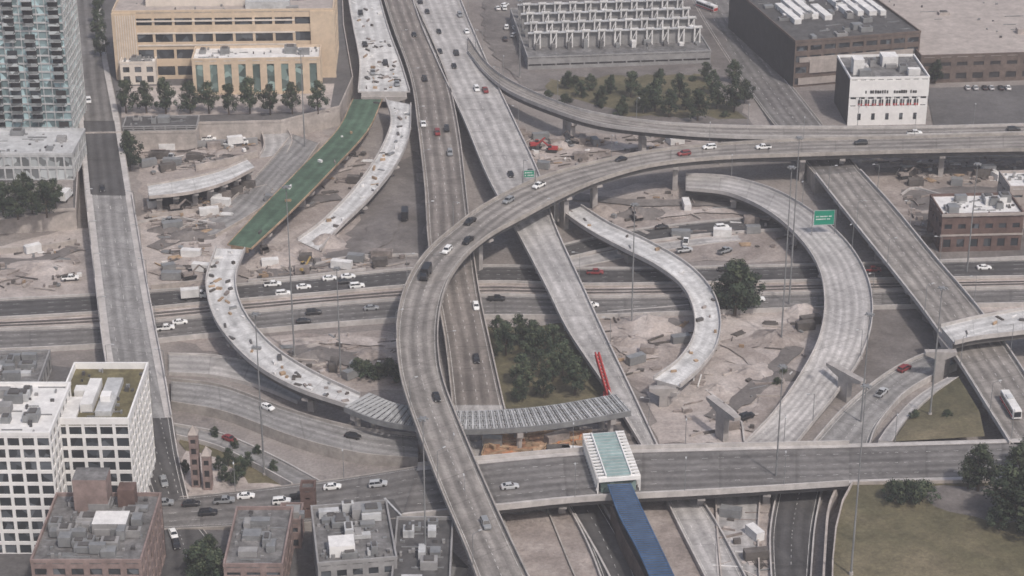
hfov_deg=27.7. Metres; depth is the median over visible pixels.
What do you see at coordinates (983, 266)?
sedan car
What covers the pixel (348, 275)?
sedan car
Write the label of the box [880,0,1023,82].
warehouse building
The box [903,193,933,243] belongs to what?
construction debris
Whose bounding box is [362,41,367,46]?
pickup truck
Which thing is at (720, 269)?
pickup truck
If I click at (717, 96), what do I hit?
tree
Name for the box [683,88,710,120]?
tree
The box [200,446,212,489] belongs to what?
brick clock tower
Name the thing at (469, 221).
pickup truck
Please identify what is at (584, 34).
parking structure
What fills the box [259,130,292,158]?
earth ramp
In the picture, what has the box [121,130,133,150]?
tree
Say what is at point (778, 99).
cross street
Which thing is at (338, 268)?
mast lamp
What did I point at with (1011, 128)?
suv car
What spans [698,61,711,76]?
tree
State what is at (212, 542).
tree
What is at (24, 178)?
tree
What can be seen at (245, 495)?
sedan car
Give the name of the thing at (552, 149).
red excavator
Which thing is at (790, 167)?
mast lamp
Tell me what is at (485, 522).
suv car
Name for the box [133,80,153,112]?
tree
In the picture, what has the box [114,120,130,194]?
sidewalk
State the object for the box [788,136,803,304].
mast lamp
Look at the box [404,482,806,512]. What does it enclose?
sidewalk
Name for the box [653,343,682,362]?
dirt mound
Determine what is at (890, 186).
dirt ground
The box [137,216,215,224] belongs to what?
concrete barrier
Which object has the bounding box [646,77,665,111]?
tree
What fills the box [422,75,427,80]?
pickup truck
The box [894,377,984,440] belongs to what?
grass slope
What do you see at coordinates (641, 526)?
roof seams
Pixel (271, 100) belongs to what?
tree
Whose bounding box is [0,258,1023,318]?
highway westbound
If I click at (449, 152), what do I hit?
suv car
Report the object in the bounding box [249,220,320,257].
dirt path
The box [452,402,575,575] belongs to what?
expressway southbound
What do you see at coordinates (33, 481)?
white apartment building
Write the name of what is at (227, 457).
tree
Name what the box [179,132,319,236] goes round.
haul road
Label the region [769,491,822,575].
exit road
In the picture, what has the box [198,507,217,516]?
suv car
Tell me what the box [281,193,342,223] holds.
dirt path
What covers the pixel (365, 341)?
dirt path
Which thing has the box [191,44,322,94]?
beige hall building
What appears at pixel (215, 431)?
tree
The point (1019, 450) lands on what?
tree
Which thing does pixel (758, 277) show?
tree
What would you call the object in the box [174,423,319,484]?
frontage road
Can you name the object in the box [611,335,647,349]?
dirt mound
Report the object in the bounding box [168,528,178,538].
sedan car
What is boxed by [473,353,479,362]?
sedan car
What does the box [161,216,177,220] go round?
pickup truck
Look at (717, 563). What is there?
concrete barrier
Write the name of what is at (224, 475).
tree
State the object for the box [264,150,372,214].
construction debris
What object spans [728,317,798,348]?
dirt path
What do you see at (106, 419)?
white apartment building
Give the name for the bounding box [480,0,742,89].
parking lot
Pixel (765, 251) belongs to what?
dirt ground
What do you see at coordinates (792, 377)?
dirt mound
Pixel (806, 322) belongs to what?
construction debris
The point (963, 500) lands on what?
dirt path
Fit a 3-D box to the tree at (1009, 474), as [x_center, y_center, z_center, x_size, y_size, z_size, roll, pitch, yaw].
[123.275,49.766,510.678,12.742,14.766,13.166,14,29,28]
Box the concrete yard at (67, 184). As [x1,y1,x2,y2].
[0,180,72,219]
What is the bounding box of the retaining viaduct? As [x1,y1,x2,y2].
[148,158,255,210]
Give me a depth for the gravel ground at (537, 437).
559.76 m
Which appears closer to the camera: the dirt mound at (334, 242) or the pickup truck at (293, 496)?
the pickup truck at (293, 496)
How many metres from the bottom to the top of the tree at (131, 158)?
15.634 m
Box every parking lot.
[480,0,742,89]
[928,85,1023,124]
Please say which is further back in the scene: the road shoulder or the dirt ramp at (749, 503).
the road shoulder
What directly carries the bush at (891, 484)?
on the lawn terrace at (911, 538)
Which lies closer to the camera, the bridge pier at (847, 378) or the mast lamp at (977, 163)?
the bridge pier at (847, 378)
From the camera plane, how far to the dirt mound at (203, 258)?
667.89 m
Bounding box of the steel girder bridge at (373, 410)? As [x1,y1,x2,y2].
[344,393,630,452]
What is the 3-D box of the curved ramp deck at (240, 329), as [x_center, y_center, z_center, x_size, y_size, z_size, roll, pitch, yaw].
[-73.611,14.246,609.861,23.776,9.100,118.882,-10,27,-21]
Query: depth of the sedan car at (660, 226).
690.97 m
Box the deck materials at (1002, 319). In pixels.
[966,314,1023,336]
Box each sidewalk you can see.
[79,120,89,193]
[86,194,113,361]
[98,0,118,119]
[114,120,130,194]
[125,195,170,416]
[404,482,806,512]
[417,444,848,470]
[849,439,1022,447]
[849,476,1003,482]
[878,376,958,442]
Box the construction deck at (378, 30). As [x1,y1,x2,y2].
[348,0,409,101]
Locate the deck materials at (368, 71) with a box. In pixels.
[352,2,400,89]
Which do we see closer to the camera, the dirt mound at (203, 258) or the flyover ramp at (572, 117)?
the dirt mound at (203, 258)
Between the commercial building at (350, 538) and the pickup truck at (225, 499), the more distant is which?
the pickup truck at (225, 499)
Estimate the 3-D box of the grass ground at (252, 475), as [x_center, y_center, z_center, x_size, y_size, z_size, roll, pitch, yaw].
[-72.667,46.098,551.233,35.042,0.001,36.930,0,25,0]
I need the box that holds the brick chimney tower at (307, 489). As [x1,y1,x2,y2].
[299,480,316,517]
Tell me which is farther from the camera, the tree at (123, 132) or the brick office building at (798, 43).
the brick office building at (798, 43)
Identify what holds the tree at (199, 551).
on the asphalt lot ground at (302, 564)
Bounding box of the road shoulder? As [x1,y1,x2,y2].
[571,235,740,266]
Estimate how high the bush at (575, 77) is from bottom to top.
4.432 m
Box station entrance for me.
[582,430,640,493]
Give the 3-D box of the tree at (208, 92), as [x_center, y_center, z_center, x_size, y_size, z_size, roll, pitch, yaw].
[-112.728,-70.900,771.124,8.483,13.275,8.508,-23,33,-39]
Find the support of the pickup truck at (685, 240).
on the road shoulder
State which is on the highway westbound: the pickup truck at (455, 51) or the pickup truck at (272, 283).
the pickup truck at (272, 283)
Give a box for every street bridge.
[402,440,848,515]
[815,169,1023,443]
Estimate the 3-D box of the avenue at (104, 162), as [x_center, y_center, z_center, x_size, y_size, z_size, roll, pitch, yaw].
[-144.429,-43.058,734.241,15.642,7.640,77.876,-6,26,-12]
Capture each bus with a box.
[696,0,717,11]
[1000,389,1021,418]
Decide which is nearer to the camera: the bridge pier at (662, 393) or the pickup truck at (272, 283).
the bridge pier at (662, 393)
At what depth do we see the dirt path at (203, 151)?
756.39 m
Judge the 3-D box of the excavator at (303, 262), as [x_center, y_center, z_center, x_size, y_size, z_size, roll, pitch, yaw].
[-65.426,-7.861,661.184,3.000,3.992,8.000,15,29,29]
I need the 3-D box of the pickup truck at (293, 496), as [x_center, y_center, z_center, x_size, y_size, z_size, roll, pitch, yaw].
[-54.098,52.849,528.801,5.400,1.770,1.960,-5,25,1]
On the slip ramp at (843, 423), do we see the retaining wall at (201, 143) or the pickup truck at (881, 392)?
the pickup truck at (881, 392)
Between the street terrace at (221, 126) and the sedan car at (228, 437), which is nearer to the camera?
the sedan car at (228, 437)
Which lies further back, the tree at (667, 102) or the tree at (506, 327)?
the tree at (667, 102)
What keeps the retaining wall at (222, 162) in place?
on the dirt ground at (313, 215)
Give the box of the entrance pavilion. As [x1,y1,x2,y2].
[119,55,157,84]
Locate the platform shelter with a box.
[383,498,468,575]
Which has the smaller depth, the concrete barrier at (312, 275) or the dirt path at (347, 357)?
the dirt path at (347, 357)
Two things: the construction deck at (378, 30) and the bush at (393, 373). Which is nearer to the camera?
the bush at (393, 373)
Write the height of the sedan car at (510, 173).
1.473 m
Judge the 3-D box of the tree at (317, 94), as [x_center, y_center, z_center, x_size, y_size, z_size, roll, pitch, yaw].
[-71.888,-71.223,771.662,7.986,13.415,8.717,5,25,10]
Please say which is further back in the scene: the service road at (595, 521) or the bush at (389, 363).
the bush at (389, 363)
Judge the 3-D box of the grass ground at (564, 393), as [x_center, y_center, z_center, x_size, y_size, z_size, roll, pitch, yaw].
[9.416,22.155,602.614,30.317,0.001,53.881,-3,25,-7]
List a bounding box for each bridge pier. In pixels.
[649,386,677,406]
[706,395,740,441]
[826,361,865,402]
[924,349,956,383]
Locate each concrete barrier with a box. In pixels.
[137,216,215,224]
[248,268,365,281]
[308,253,417,265]
[574,513,610,575]
[607,304,688,310]
[705,389,744,441]
[716,503,718,575]
[901,187,940,195]
[902,155,1023,158]
[939,256,1023,259]
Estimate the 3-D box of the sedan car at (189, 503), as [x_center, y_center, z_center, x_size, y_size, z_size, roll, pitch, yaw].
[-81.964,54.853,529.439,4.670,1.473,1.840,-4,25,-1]
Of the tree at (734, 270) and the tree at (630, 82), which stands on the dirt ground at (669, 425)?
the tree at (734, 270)
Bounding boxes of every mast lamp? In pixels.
[250,312,264,475]
[281,185,295,356]
[297,48,305,146]
[332,266,341,377]
[417,416,428,552]
[517,0,522,77]
[630,203,638,320]
[772,364,787,499]
[781,165,795,337]
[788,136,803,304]
[849,383,871,575]
[859,312,874,422]
[928,286,946,414]
[966,162,981,271]
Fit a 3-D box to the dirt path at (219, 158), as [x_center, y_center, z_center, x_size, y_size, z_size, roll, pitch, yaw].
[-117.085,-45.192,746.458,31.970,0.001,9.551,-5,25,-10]
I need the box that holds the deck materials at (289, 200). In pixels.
[258,101,379,233]
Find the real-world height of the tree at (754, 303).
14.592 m
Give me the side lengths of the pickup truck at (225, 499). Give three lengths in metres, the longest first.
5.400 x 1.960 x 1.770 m
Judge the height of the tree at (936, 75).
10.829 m
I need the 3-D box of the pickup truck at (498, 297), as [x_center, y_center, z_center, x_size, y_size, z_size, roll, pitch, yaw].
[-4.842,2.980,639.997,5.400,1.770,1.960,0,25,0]
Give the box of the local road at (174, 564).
[161,529,215,575]
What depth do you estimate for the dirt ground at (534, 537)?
513.98 m
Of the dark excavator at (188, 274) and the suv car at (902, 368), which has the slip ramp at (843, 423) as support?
the suv car at (902, 368)
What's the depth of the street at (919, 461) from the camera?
538.58 m
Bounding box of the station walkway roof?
[607,483,673,575]
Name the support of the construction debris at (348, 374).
on the dirt path at (347, 357)
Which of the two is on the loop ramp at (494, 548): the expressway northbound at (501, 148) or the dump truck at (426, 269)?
the dump truck at (426, 269)
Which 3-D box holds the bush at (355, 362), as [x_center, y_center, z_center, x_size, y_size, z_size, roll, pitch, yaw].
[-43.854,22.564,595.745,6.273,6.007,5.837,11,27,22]
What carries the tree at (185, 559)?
on the asphalt lot ground at (302, 564)
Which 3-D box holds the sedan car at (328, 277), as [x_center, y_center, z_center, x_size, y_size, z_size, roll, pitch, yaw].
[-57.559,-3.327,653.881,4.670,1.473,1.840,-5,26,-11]
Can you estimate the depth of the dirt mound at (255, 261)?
667.15 m
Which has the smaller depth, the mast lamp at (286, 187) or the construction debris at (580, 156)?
the mast lamp at (286, 187)
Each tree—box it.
[0,179,32,219]
[0,181,10,215]
[10,171,36,196]
[21,181,41,213]
[30,179,59,217]
[47,178,62,205]
[89,13,106,38]
[90,0,104,21]
[92,30,110,56]
[116,79,135,112]
[119,131,143,170]
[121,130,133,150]
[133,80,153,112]
[153,76,177,113]
[177,79,203,113]
[180,460,189,472]
[182,539,215,575]
[183,544,197,565]
[197,80,220,112]
[198,548,224,575]
[202,533,219,555]
[209,426,218,437]
[212,455,224,470]
[217,465,230,480]
[220,83,239,114]
[222,447,235,465]
[229,438,239,448]
[229,470,239,484]
[232,455,249,477]
[237,76,261,113]
[244,451,253,466]
[252,444,261,454]
[258,83,278,114]
[267,459,278,470]
[280,81,300,113]
[306,79,329,113]
[488,315,504,337]
[494,320,519,355]
[509,314,528,344]
[509,352,538,383]
[510,375,529,400]
[518,324,554,365]
[523,319,539,344]
[531,366,555,397]
[538,350,562,381]
[543,323,564,351]
[552,338,575,376]
[560,71,574,88]
[561,354,590,395]
[574,80,588,96]
[585,73,597,90]
[593,85,608,100]
[603,74,616,93]
[616,95,629,113]
[624,70,641,96]
[633,87,652,113]
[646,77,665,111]
[653,68,666,84]
[658,88,679,116]
[670,72,688,95]
[679,88,694,109]
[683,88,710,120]
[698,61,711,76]
[703,69,722,90]
[706,80,725,108]
[710,258,753,315]
[711,272,734,308]
[720,258,761,308]
[721,78,745,111]
[724,59,743,78]
[737,270,765,307]
[739,78,755,102]
[928,59,943,83]
[957,456,980,489]
[958,443,1003,491]
[981,465,1022,515]
[985,502,1013,530]
[988,473,1023,532]
[1001,441,1023,472]
[1009,435,1023,464]
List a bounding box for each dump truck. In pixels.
[401,206,407,219]
[419,262,431,280]
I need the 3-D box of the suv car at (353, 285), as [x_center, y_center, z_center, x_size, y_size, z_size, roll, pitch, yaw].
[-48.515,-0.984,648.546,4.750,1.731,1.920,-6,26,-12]
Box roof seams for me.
[609,483,671,574]
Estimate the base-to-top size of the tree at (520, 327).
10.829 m
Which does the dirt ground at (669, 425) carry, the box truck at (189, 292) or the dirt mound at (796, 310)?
the dirt mound at (796, 310)
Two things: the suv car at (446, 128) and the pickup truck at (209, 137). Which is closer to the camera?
the suv car at (446, 128)
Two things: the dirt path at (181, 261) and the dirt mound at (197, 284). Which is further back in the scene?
the dirt path at (181, 261)
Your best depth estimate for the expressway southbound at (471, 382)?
698.84 m
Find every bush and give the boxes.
[347,357,365,373]
[358,359,377,378]
[368,361,388,379]
[377,357,397,376]
[388,364,400,382]
[543,90,553,96]
[558,93,573,103]
[570,75,578,84]
[594,98,605,107]
[612,105,628,115]
[688,75,696,81]
[719,111,730,116]
[772,377,783,383]
[881,477,907,504]
[897,479,921,504]
[908,409,919,418]
[910,477,942,502]
[941,409,952,416]
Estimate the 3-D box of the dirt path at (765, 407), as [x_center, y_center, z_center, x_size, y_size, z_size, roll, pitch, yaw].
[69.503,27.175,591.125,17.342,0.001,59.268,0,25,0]
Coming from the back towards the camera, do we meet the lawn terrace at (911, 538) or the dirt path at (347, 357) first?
the dirt path at (347, 357)
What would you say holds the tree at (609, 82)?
on the grass ground at (555, 87)
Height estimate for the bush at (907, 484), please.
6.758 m
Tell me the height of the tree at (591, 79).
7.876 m
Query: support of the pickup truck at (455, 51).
on the expressway northbound at (501, 148)
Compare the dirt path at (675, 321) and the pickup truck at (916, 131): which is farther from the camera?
the pickup truck at (916, 131)
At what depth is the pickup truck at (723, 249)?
673.02 m
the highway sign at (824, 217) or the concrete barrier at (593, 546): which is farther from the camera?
the highway sign at (824, 217)
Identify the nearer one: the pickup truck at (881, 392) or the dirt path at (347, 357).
the pickup truck at (881, 392)
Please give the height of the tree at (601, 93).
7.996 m
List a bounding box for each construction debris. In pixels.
[0,238,85,290]
[140,139,260,174]
[143,179,266,222]
[151,215,212,279]
[238,244,409,280]
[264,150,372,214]
[279,333,396,383]
[482,428,582,454]
[507,419,633,437]
[519,127,690,169]
[598,191,795,249]
[603,315,692,375]
[673,313,821,435]
[712,504,773,575]
[862,156,1021,187]
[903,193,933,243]
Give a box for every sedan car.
[99,185,104,191]
[159,475,168,486]
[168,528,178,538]
[171,537,180,549]
[172,318,187,324]
[182,499,200,507]
[221,434,237,441]
[236,491,254,499]
[261,402,274,410]
[296,283,310,289]
[296,317,311,323]
[322,275,336,280]
[323,482,341,490]
[338,278,352,284]
[340,273,355,278]
[344,431,361,439]
[364,304,378,310]
[432,391,440,401]
[472,301,479,309]
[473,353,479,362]
[500,482,518,489]
[507,171,513,176]
[591,301,598,306]
[614,156,626,161]
[655,224,668,229]
[976,264,991,269]
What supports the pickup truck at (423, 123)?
on the expressway southbound at (471, 382)
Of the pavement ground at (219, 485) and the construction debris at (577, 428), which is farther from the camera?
the construction debris at (577, 428)
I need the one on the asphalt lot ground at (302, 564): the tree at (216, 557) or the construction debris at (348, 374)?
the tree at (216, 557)
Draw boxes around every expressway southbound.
[383,0,503,404]
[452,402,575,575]
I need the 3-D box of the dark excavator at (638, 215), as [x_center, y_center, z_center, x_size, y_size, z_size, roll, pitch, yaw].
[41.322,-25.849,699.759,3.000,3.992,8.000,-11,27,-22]
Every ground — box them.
[0,0,1023,575]
[0,213,205,297]
[0,530,315,575]
[48,365,70,381]
[132,130,371,277]
[147,203,226,283]
[178,330,402,391]
[179,440,279,484]
[181,451,280,495]
[245,222,338,280]
[345,150,427,262]
[469,418,635,440]
[481,429,591,455]
[488,323,603,407]
[503,505,770,575]
[522,130,713,170]
[524,70,752,124]
[545,73,746,120]
[569,177,809,262]
[599,315,711,391]
[647,312,822,443]
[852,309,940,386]
[857,157,1023,230]
[901,186,1023,258]
[980,307,1019,312]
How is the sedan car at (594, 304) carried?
on the highway eastbound
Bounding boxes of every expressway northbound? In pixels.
[412,0,657,444]
[665,499,745,575]
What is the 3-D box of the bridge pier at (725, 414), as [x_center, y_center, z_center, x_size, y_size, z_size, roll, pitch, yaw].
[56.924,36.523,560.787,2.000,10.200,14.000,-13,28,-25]
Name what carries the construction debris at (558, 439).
on the gravel ground at (537, 437)
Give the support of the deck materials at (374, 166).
on the ramp deck at (350, 205)
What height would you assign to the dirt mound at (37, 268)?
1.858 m
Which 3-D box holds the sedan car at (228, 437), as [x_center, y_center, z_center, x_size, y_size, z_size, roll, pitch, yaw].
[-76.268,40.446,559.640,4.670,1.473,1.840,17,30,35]
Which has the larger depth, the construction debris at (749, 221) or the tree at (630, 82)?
the tree at (630, 82)
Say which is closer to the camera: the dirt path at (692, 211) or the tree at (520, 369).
the tree at (520, 369)
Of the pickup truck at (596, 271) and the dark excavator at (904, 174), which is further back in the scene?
the dark excavator at (904, 174)
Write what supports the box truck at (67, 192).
on the concrete yard at (67, 184)
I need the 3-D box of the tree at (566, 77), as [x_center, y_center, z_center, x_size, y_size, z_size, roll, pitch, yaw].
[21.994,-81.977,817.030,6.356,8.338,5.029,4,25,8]
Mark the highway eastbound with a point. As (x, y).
(270, 320)
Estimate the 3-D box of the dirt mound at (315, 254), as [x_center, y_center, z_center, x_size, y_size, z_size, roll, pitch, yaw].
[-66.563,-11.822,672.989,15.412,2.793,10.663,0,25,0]
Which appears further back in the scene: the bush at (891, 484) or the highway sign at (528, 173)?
the highway sign at (528, 173)
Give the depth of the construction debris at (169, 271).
671.02 m
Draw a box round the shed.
[122,114,199,130]
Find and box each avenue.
[77,0,119,120]
[79,120,131,211]
[149,418,188,500]
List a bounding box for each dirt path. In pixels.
[0,246,80,264]
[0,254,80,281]
[137,147,217,154]
[148,222,225,249]
[148,251,212,274]
[157,156,229,166]
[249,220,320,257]
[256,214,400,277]
[280,336,395,346]
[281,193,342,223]
[287,343,396,366]
[319,156,360,184]
[532,142,654,159]
[572,193,757,210]
[602,324,685,358]
[621,316,683,325]
[657,208,770,220]
[705,346,803,418]
[720,337,784,431]
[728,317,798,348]
[874,166,1023,173]
[926,485,1017,522]
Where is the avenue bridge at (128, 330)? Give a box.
[85,193,171,417]
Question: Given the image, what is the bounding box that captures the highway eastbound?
[0,286,1023,350]
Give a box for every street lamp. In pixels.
[437,446,445,479]
[447,330,455,357]
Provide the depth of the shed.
758.90 m
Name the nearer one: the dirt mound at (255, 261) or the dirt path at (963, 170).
the dirt mound at (255, 261)
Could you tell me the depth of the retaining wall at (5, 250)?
676.69 m
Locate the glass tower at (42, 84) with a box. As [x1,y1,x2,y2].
[0,0,86,127]
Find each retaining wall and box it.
[0,238,76,253]
[148,176,243,208]
[148,203,221,216]
[151,279,204,289]
[195,150,257,170]
[197,137,257,146]
[822,490,840,575]
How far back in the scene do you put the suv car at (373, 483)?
528.77 m
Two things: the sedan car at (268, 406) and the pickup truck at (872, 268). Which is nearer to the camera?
the sedan car at (268, 406)
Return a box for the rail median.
[0,278,1023,327]
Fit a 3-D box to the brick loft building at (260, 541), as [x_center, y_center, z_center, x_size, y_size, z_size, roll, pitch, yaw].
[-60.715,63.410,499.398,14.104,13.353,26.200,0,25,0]
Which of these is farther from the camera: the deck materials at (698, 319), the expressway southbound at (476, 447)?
the deck materials at (698, 319)
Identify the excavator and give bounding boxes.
[169,199,192,210]
[181,264,206,279]
[300,256,315,273]
[529,137,550,148]
[536,141,557,152]
[561,130,579,143]
[629,204,643,220]
[897,166,919,179]
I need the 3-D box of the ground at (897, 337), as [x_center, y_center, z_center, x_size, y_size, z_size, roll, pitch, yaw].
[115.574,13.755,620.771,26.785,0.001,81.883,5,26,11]
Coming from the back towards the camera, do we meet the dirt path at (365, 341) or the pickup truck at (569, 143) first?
the pickup truck at (569, 143)
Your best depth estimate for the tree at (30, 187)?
682.18 m
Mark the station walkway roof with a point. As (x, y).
(633, 515)
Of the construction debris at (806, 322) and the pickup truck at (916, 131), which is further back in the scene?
the pickup truck at (916, 131)
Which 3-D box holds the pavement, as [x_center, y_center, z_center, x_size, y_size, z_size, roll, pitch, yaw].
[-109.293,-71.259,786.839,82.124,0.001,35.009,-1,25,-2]
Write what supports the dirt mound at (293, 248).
on the dirt ground at (274, 239)
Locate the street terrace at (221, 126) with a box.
[0,0,352,233]
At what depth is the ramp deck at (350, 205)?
716.68 m
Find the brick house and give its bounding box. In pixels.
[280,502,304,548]
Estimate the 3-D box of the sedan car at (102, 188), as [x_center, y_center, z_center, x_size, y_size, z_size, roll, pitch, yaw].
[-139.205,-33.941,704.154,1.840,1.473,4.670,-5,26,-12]
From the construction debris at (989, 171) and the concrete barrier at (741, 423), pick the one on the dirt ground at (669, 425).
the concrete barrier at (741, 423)
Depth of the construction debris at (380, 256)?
664.36 m
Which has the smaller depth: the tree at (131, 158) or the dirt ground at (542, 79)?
the tree at (131, 158)
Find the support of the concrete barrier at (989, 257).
on the asphalt ground at (917, 194)
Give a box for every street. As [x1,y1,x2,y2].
[162,466,417,530]
[692,0,859,193]
[849,438,1021,485]
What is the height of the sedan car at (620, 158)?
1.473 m
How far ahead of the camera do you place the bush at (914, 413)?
562.15 m
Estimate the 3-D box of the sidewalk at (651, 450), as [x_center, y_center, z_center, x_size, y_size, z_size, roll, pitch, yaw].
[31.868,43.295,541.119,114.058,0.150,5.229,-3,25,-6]
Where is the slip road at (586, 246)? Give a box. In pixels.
[564,216,785,258]
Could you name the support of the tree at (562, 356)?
on the grass ground at (564, 393)
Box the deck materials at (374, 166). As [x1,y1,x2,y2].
[326,107,409,227]
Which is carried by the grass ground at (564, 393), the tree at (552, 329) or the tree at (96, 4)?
the tree at (552, 329)
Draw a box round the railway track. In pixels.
[0,281,1023,325]
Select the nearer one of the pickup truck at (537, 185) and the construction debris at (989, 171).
the pickup truck at (537, 185)
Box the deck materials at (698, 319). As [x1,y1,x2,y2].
[569,209,716,372]
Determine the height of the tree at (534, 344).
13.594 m
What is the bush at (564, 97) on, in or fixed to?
on the dirt ground at (542, 79)
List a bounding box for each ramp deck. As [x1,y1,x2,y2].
[205,246,360,412]
[297,97,411,251]
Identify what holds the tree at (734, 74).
on the grass ground at (555, 87)
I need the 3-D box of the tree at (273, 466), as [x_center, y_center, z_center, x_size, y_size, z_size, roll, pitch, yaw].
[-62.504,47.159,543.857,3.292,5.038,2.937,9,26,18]
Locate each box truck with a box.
[58,187,72,201]
[180,286,205,300]
[226,134,247,145]
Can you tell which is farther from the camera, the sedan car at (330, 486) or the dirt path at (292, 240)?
the dirt path at (292, 240)
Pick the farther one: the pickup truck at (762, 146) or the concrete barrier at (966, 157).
the concrete barrier at (966, 157)
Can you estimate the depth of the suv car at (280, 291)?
642.73 m
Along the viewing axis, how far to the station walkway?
506.09 m
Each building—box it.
[0,128,86,179]
[0,349,51,381]
[0,382,71,553]
[30,467,165,575]
[60,362,155,491]
[111,0,338,79]
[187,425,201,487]
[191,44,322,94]
[223,506,293,575]
[310,499,397,575]
[391,516,453,575]
[728,0,920,86]
[834,52,929,125]
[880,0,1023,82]
[927,191,1023,251]
[997,170,1023,227]
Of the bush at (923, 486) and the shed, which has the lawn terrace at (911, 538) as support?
the bush at (923, 486)
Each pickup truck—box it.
[61,273,78,280]
[156,323,174,330]
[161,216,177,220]
[162,497,173,505]
[201,135,215,139]
[213,495,234,504]
[264,280,280,287]
[289,491,299,500]
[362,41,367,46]
[370,69,375,74]
[383,59,387,65]
[394,80,399,85]
[421,120,425,126]
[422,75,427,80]
[453,49,458,55]
[462,235,473,244]
[463,217,476,225]
[482,86,488,92]
[488,294,504,301]
[532,181,545,188]
[564,140,573,146]
[586,268,603,274]
[676,245,692,252]
[682,237,688,244]
[717,246,732,253]
[717,265,726,271]
[755,143,771,149]
[865,265,881,272]
[875,387,888,397]
[906,129,921,133]
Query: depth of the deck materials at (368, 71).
821.96 m
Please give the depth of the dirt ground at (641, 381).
602.10 m
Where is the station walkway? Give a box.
[610,505,647,575]
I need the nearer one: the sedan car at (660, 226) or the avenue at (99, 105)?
the sedan car at (660, 226)
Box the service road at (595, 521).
[567,504,633,575]
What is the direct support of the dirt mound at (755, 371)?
on the dirt ground at (669, 425)
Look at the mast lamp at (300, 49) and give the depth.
750.66 m
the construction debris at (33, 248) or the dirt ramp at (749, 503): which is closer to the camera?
the dirt ramp at (749, 503)
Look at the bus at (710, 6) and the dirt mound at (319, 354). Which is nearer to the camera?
the dirt mound at (319, 354)
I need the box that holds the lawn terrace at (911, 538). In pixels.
[832,479,1023,575]
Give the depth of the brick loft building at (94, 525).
485.05 m
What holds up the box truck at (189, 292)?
on the highway westbound
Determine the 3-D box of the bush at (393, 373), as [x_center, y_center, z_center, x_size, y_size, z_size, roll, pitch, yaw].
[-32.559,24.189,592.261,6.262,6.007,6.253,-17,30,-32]
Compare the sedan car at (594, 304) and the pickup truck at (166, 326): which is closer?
the pickup truck at (166, 326)
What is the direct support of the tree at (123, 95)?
on the pavement
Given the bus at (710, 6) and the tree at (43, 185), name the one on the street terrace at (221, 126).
the tree at (43, 185)
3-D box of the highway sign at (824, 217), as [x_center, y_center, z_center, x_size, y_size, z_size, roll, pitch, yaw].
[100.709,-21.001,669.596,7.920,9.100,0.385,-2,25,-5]
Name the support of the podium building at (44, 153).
on the street terrace at (221, 126)
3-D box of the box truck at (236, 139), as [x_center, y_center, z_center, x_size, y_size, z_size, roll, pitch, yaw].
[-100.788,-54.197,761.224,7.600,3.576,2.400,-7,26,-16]
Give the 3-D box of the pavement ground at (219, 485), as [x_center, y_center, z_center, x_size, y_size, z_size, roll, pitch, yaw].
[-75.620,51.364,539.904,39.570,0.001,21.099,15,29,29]
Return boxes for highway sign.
[522,170,535,182]
[811,209,836,234]
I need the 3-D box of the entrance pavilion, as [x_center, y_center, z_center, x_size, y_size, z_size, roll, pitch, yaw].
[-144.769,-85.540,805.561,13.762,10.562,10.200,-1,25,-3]
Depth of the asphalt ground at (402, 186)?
706.39 m
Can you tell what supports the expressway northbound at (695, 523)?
on the ground at (508, 246)
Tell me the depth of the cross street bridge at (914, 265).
637.77 m
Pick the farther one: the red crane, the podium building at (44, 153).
the podium building at (44, 153)
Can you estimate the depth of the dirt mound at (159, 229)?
690.69 m
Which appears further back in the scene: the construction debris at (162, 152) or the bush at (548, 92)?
the bush at (548, 92)
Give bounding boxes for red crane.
[594,352,610,395]
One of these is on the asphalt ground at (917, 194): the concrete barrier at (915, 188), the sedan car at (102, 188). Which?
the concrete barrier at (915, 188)
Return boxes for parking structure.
[510,0,710,69]
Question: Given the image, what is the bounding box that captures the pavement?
[121,84,333,117]
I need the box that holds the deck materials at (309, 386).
[208,250,348,401]
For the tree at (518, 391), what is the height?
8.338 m
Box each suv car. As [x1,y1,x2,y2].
[86,96,90,103]
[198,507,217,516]
[272,496,290,504]
[275,289,290,294]
[306,308,321,315]
[349,281,364,288]
[369,479,387,487]
[434,128,439,135]
[442,244,452,253]
[444,124,449,131]
[447,148,452,155]
[473,84,479,91]
[480,515,490,529]
[502,195,514,203]
[677,149,690,155]
[702,143,716,149]
[715,223,729,226]
[739,411,754,420]
[854,139,867,144]
[897,364,911,372]
[1006,126,1020,130]
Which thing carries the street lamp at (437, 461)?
on the loop ramp at (494, 548)
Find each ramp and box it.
[168,352,301,403]
[171,378,417,466]
[227,99,382,252]
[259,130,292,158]
[396,132,1023,575]
[468,37,1023,164]
[565,204,720,406]
[686,173,872,441]
[715,495,760,575]
[813,347,957,443]
[938,307,1023,374]
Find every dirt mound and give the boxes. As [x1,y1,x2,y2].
[0,260,83,276]
[145,165,178,171]
[147,225,179,233]
[156,230,216,241]
[179,283,205,287]
[188,256,210,264]
[240,250,299,268]
[276,244,310,252]
[292,348,329,363]
[294,248,324,257]
[311,233,346,248]
[355,346,396,360]
[541,141,581,149]
[588,204,620,216]
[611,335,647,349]
[612,314,683,337]
[617,206,665,220]
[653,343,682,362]
[695,383,738,399]
[721,363,772,382]
[749,328,808,349]
[773,368,799,381]
[777,303,823,318]
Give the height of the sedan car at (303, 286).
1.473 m
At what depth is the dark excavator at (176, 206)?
704.73 m
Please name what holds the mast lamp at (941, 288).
on the grass slope
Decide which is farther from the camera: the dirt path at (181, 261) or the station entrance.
the dirt path at (181, 261)

